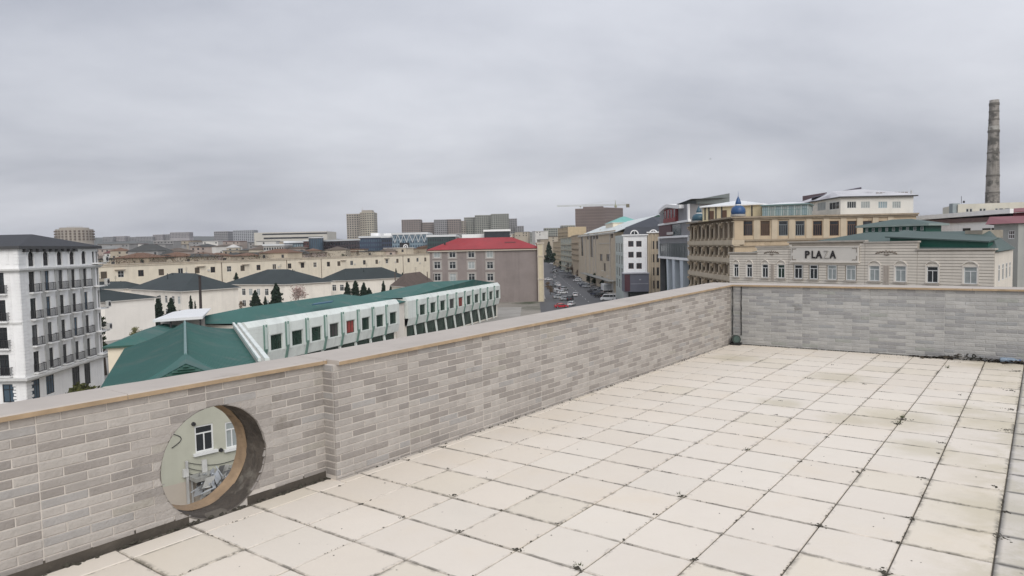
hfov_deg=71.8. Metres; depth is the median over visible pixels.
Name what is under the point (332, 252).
house
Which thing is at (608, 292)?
pavement
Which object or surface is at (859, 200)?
penthouse
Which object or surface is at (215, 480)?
scrap heap
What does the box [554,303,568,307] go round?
parked car
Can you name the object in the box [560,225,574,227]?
building
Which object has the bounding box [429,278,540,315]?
ground
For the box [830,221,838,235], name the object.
window
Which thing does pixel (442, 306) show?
window
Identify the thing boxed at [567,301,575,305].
parked car
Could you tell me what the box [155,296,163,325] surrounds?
conifer
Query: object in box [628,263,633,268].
window
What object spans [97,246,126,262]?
house
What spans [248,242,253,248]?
house
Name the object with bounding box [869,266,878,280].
window
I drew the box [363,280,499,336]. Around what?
long building
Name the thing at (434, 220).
window
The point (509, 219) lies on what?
window
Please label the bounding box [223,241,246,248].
house
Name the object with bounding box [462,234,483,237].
building
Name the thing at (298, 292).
blossom tree
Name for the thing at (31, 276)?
window
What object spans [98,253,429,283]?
long building
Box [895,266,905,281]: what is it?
window
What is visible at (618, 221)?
building
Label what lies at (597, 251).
building
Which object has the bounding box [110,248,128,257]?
house
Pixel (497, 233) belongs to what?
building
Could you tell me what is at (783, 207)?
window
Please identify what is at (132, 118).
sky
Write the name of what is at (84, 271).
window
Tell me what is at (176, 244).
house
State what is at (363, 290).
conifer
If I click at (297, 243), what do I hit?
building
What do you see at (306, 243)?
building
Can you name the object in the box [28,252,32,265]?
window
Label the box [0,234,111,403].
hotel
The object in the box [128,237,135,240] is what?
building
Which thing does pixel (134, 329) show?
spring tree
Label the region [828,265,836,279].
window
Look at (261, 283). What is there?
house
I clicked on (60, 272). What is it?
window
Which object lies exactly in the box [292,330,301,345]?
window
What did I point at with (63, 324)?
window
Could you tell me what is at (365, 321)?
window
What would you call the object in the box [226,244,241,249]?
house
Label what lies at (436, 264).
window
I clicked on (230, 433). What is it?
window
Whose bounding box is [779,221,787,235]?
window
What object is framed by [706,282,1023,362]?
parapet wall
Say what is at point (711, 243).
arcade building
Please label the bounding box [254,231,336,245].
building
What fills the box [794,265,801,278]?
window
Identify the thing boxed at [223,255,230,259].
house
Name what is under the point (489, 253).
window
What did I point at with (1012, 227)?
house
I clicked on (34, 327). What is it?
window
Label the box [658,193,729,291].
building
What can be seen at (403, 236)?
window
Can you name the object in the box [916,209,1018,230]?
factory
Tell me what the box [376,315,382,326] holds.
window
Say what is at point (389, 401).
parapet wall
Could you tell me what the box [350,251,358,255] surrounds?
house
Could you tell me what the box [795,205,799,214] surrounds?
window
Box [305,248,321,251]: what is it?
house
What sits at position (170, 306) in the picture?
conifer
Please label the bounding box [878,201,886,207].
window
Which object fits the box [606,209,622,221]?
window
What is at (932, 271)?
window
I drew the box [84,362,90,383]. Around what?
window
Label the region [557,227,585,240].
building
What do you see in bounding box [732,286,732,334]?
cable
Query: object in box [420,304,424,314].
window
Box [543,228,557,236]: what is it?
building
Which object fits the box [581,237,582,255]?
window
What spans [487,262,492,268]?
window
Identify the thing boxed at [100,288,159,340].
house
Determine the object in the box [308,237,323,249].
building
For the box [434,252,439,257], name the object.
window
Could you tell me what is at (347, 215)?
window
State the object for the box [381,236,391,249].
building
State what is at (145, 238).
building
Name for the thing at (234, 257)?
house
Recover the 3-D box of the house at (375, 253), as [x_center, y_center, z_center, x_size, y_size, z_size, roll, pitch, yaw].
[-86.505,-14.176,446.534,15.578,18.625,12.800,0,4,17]
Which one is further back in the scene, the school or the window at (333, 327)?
the school
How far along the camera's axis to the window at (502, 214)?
1175.61 m
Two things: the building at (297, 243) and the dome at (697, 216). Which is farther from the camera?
the building at (297, 243)
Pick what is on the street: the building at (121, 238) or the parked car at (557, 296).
the parked car at (557, 296)
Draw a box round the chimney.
[985,99,999,202]
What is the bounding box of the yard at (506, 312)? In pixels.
[102,307,521,378]
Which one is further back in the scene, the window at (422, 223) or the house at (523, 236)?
the window at (422, 223)
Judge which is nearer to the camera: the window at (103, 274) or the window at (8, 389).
the window at (8, 389)
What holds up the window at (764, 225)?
in the arcade building at (711, 243)
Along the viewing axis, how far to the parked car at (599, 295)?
263.17 m
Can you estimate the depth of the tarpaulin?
117.02 m
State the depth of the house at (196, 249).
570.08 m
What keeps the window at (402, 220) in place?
in the building at (411, 226)
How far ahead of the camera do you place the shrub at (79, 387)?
84.48 m
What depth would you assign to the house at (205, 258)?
335.53 m
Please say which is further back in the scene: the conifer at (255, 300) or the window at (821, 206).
the conifer at (255, 300)
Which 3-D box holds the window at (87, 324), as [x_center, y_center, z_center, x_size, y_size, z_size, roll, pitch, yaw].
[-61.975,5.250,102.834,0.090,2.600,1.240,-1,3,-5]
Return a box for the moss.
[38,344,1023,575]
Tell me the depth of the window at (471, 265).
252.02 m
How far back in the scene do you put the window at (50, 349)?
93.81 m
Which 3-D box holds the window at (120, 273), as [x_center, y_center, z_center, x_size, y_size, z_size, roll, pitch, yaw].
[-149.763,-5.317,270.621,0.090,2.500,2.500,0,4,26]
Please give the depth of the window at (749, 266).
84.60 m
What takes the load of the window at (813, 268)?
in the shop building at (909, 252)
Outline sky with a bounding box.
[0,0,1023,238]
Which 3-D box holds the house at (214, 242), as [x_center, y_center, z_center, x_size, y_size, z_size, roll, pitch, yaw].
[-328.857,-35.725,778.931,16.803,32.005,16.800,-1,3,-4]
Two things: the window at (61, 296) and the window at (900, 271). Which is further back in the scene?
the window at (61, 296)
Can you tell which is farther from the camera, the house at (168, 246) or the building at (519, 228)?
the building at (519, 228)
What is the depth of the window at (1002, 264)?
67.74 m
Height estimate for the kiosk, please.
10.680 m
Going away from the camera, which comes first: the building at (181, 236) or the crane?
the crane
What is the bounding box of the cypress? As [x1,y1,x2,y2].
[188,295,193,308]
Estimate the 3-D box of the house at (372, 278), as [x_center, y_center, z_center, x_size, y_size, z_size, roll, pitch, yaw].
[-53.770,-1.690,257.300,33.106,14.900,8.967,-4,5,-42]
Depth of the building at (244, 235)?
1345.88 m
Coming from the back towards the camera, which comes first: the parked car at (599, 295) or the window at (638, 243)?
the parked car at (599, 295)
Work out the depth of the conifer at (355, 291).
217.88 m
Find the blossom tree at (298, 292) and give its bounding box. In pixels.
[290,285,309,300]
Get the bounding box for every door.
[625,274,629,290]
[709,211,713,219]
[722,210,726,217]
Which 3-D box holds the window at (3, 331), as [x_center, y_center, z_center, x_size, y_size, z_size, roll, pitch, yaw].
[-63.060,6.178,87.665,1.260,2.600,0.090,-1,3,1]
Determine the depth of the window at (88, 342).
103.38 m
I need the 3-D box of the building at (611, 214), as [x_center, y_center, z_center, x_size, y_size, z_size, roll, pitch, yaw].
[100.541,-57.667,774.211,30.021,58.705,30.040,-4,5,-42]
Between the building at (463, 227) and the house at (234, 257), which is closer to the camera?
the house at (234, 257)
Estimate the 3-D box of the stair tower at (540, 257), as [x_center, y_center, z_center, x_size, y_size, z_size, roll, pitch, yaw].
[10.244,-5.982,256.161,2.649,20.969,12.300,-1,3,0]
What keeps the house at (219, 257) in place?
on the ground at (530, 307)
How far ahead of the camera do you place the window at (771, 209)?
139.59 m
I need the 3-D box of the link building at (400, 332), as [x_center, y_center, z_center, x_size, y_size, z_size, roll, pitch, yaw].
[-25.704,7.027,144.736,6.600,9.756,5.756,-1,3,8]
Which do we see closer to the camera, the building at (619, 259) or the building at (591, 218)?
the building at (619, 259)
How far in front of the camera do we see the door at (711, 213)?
148.26 m
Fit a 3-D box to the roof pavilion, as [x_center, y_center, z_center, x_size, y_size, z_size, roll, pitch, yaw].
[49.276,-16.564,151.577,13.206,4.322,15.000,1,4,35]
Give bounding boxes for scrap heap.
[191,464,230,499]
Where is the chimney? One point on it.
(992, 191)
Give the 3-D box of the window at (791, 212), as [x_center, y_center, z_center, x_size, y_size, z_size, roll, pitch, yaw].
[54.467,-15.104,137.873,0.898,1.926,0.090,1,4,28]
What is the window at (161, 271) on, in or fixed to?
in the long building at (223, 270)
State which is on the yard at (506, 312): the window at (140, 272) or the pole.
the pole
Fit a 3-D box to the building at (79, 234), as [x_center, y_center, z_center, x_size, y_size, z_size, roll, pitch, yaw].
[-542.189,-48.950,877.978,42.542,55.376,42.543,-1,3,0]
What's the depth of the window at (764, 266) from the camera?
82.74 m
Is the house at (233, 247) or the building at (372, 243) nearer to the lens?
the building at (372, 243)
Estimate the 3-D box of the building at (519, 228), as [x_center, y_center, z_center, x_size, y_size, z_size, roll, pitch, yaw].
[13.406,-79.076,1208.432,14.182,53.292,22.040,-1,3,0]
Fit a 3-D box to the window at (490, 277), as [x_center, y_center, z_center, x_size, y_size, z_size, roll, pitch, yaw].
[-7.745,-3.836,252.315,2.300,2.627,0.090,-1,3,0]
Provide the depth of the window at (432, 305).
158.95 m
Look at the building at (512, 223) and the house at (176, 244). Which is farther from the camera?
the building at (512, 223)
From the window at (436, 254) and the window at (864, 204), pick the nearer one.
the window at (864, 204)
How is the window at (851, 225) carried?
in the arcade building at (711, 243)
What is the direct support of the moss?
on the terrace floor
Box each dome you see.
[692,206,702,222]
[731,196,745,216]
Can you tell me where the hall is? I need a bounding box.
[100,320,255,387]
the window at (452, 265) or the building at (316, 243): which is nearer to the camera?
the window at (452, 265)
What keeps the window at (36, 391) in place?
in the hotel
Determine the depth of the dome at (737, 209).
136.51 m
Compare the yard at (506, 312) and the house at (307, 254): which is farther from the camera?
the house at (307, 254)
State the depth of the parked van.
248.59 m
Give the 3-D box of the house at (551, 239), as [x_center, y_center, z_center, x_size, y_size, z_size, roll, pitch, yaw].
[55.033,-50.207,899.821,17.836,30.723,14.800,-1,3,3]
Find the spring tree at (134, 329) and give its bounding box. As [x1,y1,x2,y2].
[129,327,141,334]
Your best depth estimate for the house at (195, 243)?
893.41 m
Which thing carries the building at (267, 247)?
on the ground at (530, 307)
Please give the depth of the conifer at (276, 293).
204.66 m
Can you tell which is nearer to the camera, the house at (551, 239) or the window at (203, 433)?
the window at (203, 433)
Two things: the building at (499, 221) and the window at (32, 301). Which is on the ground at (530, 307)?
the building at (499, 221)
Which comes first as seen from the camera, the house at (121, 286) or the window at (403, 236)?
the house at (121, 286)
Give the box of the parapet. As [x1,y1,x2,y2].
[232,322,269,361]
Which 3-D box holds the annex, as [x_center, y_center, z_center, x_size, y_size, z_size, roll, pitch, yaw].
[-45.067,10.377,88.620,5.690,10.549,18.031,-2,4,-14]
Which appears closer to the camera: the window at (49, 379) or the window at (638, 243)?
the window at (49, 379)
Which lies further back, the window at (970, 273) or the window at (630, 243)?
the window at (630, 243)
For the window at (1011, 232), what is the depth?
89.01 m
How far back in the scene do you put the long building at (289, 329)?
114.88 m
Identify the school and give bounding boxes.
[427,237,537,301]
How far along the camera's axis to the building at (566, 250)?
515.38 m
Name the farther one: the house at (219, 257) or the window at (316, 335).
the house at (219, 257)
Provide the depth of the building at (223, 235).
1246.27 m
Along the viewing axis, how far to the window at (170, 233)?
1614.73 m
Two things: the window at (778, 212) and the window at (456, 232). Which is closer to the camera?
the window at (778, 212)
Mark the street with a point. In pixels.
(548, 303)
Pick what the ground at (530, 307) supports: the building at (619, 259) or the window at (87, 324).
the building at (619, 259)
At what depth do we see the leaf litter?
9.08 m
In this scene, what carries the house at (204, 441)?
on the ground at (530, 307)
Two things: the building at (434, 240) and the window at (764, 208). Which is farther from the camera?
the building at (434, 240)
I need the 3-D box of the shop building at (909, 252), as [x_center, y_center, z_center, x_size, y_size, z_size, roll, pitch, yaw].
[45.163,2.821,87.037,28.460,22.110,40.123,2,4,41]
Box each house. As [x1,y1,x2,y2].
[97,244,137,249]
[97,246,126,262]
[99,276,139,292]
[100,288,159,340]
[105,383,236,504]
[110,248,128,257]
[116,253,166,263]
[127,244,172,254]
[129,271,240,314]
[153,240,180,248]
[158,244,172,248]
[164,252,190,261]
[170,248,193,253]
[181,240,200,248]
[187,254,217,260]
[189,242,202,249]
[190,246,200,252]
[194,252,222,254]
[199,244,216,252]
[202,241,222,244]
[205,253,222,259]
[211,244,241,252]
[222,250,248,253]
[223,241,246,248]
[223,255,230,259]
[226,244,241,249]
[227,269,333,308]
[230,253,258,259]
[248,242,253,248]
[249,246,263,251]
[256,241,278,244]
[258,249,302,258]
[288,246,308,250]
[299,250,311,257]
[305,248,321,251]
[310,252,326,256]
[323,263,401,294]
[325,246,350,256]
[350,249,367,255]
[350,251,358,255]
[359,251,384,255]
[380,248,396,254]
[383,247,413,253]
[390,267,433,289]
[413,248,426,253]
[515,232,529,242]
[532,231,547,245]
[537,239,547,259]
[548,236,557,251]
[985,208,1023,286]
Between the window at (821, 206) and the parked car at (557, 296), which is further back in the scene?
the parked car at (557, 296)
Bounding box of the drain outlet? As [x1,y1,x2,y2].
[730,335,741,345]
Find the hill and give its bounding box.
[94,236,339,244]
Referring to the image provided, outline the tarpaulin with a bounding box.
[312,300,332,304]
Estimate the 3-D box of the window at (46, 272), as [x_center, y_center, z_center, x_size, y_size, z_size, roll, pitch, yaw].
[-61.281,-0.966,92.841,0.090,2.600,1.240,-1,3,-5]
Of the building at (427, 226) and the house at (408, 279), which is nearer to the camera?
the house at (408, 279)
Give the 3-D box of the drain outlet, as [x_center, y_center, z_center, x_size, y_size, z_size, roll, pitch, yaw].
[3.426,0.792,10.816,0.154,0.155,0.140,1,4,37]
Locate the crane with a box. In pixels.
[557,200,629,208]
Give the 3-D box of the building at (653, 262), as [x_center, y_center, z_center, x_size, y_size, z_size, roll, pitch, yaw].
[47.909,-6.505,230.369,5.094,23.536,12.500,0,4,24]
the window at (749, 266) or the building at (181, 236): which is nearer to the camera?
the window at (749, 266)
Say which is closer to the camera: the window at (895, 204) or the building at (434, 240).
the window at (895, 204)
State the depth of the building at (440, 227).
1136.09 m
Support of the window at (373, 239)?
in the building at (372, 243)
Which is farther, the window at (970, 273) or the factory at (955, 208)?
the factory at (955, 208)
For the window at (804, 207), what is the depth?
136.70 m
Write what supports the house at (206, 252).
on the ground at (530, 307)
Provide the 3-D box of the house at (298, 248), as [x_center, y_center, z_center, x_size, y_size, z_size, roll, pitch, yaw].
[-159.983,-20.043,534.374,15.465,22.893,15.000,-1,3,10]
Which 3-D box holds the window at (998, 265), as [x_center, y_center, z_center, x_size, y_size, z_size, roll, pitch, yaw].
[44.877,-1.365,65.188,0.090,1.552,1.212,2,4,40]
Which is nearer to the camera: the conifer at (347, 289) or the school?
the conifer at (347, 289)
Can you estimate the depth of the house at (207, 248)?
591.34 m
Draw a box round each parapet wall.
[0,356,326,575]
[300,284,731,480]
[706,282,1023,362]
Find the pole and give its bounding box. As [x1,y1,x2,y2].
[198,275,201,308]
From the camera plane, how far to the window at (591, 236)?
352.64 m
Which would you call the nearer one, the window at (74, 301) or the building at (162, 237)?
the window at (74, 301)
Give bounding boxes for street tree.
[544,241,554,263]
[547,285,553,294]
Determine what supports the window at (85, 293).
in the hotel
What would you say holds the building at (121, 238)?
on the hill
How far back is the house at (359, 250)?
444.52 m
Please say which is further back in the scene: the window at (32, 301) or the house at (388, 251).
the house at (388, 251)
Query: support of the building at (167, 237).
on the hill
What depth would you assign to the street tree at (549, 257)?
468.42 m
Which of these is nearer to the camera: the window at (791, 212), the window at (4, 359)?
the window at (4, 359)
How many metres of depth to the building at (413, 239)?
500.67 m
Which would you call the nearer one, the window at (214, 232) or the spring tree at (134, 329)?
the spring tree at (134, 329)
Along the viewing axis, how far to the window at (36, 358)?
90.39 m
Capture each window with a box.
[0,273,3,293]
[0,300,5,319]
[0,327,7,347]
[0,355,9,374]
[2,384,16,402]
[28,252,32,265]
[29,272,33,291]
[30,298,35,318]
[32,325,37,345]
[32,379,39,398]
[33,351,38,371]
[43,252,46,265]
[45,271,48,289]
[46,296,49,315]
[46,374,53,394]
[48,322,51,341]
[49,348,53,366]
[54,230,94,239]
[57,252,60,264]
[58,270,61,288]
[60,295,63,313]
[61,319,64,337]
[63,344,66,362]
[71,269,74,287]
[72,366,79,385]
[73,293,75,311]
[74,317,76,335]
[75,341,78,357]
[83,268,85,285]
[84,292,86,307]
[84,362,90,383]
[86,315,88,332]
[87,338,89,355]
[101,271,106,277]
[118,271,123,277]
[138,270,143,275]
[158,269,163,274]
[170,233,190,237]
[193,423,217,456]
[214,232,232,239]
[223,422,236,452]
[233,231,257,240]
[264,247,291,249]
[271,334,281,349]
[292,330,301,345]
[312,326,320,340]
[324,242,358,249]
[330,323,337,336]
[346,320,353,333]
[347,215,360,237]
[360,213,377,235]
[360,239,381,250]
[362,317,368,329]
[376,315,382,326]
[390,312,395,323]
[392,236,426,247]
[402,220,421,232]
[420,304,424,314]
[422,223,433,234]
[428,238,454,248]
[430,302,434,312]
[434,220,447,234]
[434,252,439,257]
[434,262,440,268]
[434,274,440,280]
[440,301,444,309]
[447,220,460,234]
[449,252,455,257]
[449,262,455,268]
[450,274,455,280]
[450,299,453,307]
[464,218,473,233]
[468,251,474,257]
[468,262,474,268]
[468,274,474,279]
[475,216,490,233]
[486,251,492,257]
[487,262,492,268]
[487,274,493,280]
[491,214,508,228]
[509,219,516,232]
[576,209,604,231]
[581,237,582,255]
[591,236,592,256]
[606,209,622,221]
[628,241,633,246]
[628,252,633,257]
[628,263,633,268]
[636,241,641,246]
[636,252,641,257]
[636,263,641,268]
[734,264,737,276]
[743,221,752,235]
[747,264,751,276]
[760,221,769,235]
[762,264,767,277]
[763,207,767,215]
[769,206,773,215]
[776,206,780,215]
[778,264,784,277]
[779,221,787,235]
[782,206,786,215]
[789,205,793,214]
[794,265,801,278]
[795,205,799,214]
[795,221,803,235]
[802,205,806,214]
[810,265,817,278]
[813,221,821,235]
[817,202,825,210]
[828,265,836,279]
[829,201,838,209]
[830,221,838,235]
[846,265,855,279]
[847,201,855,207]
[847,221,855,235]
[861,201,869,207]
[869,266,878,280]
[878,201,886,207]
[892,201,900,207]
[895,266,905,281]
[927,266,937,282]
[964,267,976,283]
[998,265,999,281]
[1002,264,1003,279]
[1008,230,1014,238]
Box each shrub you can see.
[68,381,99,391]
[101,316,107,374]
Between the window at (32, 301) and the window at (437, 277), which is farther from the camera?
the window at (437, 277)
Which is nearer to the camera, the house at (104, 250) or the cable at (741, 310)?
the cable at (741, 310)
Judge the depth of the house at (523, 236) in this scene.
995.36 m
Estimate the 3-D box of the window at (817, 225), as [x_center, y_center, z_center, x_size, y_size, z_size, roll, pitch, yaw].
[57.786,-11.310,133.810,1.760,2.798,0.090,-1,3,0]
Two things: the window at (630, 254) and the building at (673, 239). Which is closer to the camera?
the building at (673, 239)
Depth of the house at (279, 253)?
359.73 m
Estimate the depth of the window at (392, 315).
136.79 m
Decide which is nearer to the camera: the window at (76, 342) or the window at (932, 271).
the window at (932, 271)
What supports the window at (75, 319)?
in the hotel
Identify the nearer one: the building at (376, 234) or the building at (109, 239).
the building at (376, 234)
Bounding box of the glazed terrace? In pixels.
[760,202,813,215]
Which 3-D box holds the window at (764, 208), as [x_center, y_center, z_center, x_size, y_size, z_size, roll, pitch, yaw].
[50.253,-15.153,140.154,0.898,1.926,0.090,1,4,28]
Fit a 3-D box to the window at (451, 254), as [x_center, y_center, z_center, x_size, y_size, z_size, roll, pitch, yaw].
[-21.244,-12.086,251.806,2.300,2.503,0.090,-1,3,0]
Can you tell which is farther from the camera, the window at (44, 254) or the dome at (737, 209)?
the dome at (737, 209)
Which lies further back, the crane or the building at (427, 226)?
the building at (427, 226)
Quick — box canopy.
[153,308,210,327]
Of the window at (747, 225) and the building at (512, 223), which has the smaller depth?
the window at (747, 225)
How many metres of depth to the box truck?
290.31 m
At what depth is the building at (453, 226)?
1145.98 m
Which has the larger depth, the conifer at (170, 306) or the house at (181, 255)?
the house at (181, 255)
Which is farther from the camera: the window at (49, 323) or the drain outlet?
the window at (49, 323)
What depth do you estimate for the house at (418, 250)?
477.69 m
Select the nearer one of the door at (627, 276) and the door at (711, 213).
the door at (711, 213)
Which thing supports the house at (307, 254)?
on the ground at (530, 307)
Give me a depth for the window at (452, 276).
252.33 m
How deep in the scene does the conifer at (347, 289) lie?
217.96 m
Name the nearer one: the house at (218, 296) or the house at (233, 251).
the house at (218, 296)
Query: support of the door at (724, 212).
in the roof pavilion
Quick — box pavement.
[582,280,615,294]
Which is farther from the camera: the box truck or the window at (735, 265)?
the box truck
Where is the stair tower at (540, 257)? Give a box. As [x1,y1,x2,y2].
[536,242,543,301]
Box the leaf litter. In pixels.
[910,354,1023,363]
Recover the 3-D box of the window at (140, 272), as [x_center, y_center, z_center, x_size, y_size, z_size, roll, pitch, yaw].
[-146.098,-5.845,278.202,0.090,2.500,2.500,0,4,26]
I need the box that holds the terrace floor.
[41,345,1023,575]
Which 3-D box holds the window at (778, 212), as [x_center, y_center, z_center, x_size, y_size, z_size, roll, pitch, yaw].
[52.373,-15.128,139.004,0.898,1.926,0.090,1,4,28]
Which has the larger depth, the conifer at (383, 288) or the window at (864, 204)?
the conifer at (383, 288)
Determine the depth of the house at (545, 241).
893.12 m
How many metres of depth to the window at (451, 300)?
168.83 m
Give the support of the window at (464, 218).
in the building at (470, 225)
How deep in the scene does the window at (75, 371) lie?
99.54 m
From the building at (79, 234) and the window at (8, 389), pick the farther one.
the building at (79, 234)
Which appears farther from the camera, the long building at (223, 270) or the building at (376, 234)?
the building at (376, 234)
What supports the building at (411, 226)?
on the ground at (530, 307)
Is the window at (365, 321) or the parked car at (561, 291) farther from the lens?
the parked car at (561, 291)
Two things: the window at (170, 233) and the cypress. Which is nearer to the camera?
the cypress
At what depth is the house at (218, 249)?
567.46 m
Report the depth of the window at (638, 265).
226.85 m
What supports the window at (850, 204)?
in the penthouse
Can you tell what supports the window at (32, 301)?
in the hotel
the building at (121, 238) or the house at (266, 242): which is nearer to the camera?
the house at (266, 242)
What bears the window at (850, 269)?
in the shop building at (909, 252)
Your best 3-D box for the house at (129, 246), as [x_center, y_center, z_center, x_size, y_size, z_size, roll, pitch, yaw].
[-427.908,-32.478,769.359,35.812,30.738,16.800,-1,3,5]
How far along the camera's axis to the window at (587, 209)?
754.41 m
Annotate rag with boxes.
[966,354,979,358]
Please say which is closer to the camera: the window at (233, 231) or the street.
the street
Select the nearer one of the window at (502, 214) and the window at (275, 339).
the window at (275, 339)
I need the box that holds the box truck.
[601,283,612,291]
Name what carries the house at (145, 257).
on the ground at (530, 307)
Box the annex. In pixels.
[102,323,176,372]
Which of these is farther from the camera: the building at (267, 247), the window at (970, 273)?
the building at (267, 247)
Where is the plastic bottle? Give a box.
[999,357,1020,362]
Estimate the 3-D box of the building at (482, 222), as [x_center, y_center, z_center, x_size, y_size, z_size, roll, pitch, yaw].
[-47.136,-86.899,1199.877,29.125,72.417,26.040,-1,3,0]
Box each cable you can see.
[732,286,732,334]
[741,286,741,334]
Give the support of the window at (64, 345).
in the hotel
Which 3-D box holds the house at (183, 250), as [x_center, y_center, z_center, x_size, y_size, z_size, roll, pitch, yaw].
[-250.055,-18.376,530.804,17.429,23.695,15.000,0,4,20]
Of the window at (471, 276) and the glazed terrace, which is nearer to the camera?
the glazed terrace
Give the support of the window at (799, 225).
in the arcade building at (711, 243)
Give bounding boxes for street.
[540,262,616,312]
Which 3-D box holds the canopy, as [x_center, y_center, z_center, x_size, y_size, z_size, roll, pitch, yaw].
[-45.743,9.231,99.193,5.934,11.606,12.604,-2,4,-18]
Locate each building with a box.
[54,226,94,244]
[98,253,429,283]
[103,237,115,241]
[113,236,129,240]
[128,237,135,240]
[136,236,155,241]
[153,234,165,240]
[164,234,169,240]
[170,232,192,240]
[205,294,399,359]
[214,231,232,240]
[233,230,257,241]
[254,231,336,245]
[262,244,292,251]
[283,241,303,246]
[303,240,308,246]
[308,237,323,249]
[324,239,359,249]
[346,214,360,238]
[358,236,381,250]
[360,210,377,235]
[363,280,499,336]
[371,233,382,235]
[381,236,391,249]
[391,232,432,247]
[396,300,405,337]
[401,219,421,232]
[422,222,433,234]
[426,234,458,252]
[434,219,447,234]
[447,219,460,234]
[461,221,465,233]
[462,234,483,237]
[464,217,474,233]
[475,215,490,233]
[483,229,510,237]
[491,214,508,229]
[509,218,516,233]
[515,226,523,231]
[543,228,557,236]
[552,241,560,268]
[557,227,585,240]
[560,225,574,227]
[560,237,571,271]
[570,234,579,276]
[575,206,604,232]
[578,215,659,292]
[604,207,622,225]
[606,216,633,231]
[615,235,623,298]
[622,217,659,297]
[647,232,659,292]
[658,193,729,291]
[686,213,918,286]
[728,219,1015,286]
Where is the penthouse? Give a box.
[801,187,917,214]
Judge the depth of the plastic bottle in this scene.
8.78 m
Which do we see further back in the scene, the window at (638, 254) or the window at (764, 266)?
the window at (638, 254)
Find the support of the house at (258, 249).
on the ground at (530, 307)
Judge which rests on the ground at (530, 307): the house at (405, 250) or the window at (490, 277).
the house at (405, 250)
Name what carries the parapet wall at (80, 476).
on the terrace floor
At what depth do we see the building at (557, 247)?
626.76 m
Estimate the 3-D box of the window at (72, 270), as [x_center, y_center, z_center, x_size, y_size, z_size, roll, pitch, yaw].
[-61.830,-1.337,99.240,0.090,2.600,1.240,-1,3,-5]
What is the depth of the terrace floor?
4.50 m
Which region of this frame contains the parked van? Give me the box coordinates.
[600,294,615,300]
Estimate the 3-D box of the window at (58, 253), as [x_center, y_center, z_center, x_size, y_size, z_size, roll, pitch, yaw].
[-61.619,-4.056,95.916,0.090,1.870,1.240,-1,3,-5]
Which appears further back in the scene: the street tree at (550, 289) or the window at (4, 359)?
the street tree at (550, 289)
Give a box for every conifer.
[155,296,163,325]
[165,297,177,314]
[249,290,262,306]
[268,283,283,303]
[344,282,350,294]
[350,280,360,295]
[360,282,366,295]
[381,280,385,291]
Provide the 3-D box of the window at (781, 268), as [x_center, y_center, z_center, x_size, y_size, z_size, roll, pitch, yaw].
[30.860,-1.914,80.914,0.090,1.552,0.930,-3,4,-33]
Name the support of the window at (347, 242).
in the building at (348, 243)
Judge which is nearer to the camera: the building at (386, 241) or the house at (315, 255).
the house at (315, 255)
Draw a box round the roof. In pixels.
[98,248,420,264]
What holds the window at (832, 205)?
in the penthouse
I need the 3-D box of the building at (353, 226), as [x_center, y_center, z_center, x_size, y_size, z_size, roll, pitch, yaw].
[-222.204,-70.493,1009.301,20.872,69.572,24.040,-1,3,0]
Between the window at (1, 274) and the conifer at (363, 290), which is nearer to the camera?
the window at (1, 274)
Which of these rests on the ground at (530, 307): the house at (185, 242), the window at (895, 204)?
the house at (185, 242)
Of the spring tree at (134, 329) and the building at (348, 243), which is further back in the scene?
the building at (348, 243)
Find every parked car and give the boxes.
[552,294,561,298]
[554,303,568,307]
[557,290,567,293]
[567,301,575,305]
[593,293,603,297]
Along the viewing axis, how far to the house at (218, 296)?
209.06 m
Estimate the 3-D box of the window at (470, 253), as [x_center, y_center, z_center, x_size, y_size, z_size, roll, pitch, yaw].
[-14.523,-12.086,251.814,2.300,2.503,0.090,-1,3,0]
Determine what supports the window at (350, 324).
in the long building at (289, 329)
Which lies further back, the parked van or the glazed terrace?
the parked van
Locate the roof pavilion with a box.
[699,200,764,221]
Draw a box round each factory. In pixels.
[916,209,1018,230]
[943,196,1023,213]
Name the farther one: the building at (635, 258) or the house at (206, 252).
the house at (206, 252)
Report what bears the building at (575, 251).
on the ground at (530, 307)
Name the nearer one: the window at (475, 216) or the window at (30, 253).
the window at (30, 253)
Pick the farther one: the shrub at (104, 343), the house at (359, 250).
the house at (359, 250)
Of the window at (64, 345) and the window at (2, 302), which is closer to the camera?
the window at (2, 302)
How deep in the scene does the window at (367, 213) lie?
986.34 m
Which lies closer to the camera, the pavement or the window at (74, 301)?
the window at (74, 301)
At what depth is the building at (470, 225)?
1195.69 m
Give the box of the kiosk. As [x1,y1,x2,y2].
[621,272,649,296]

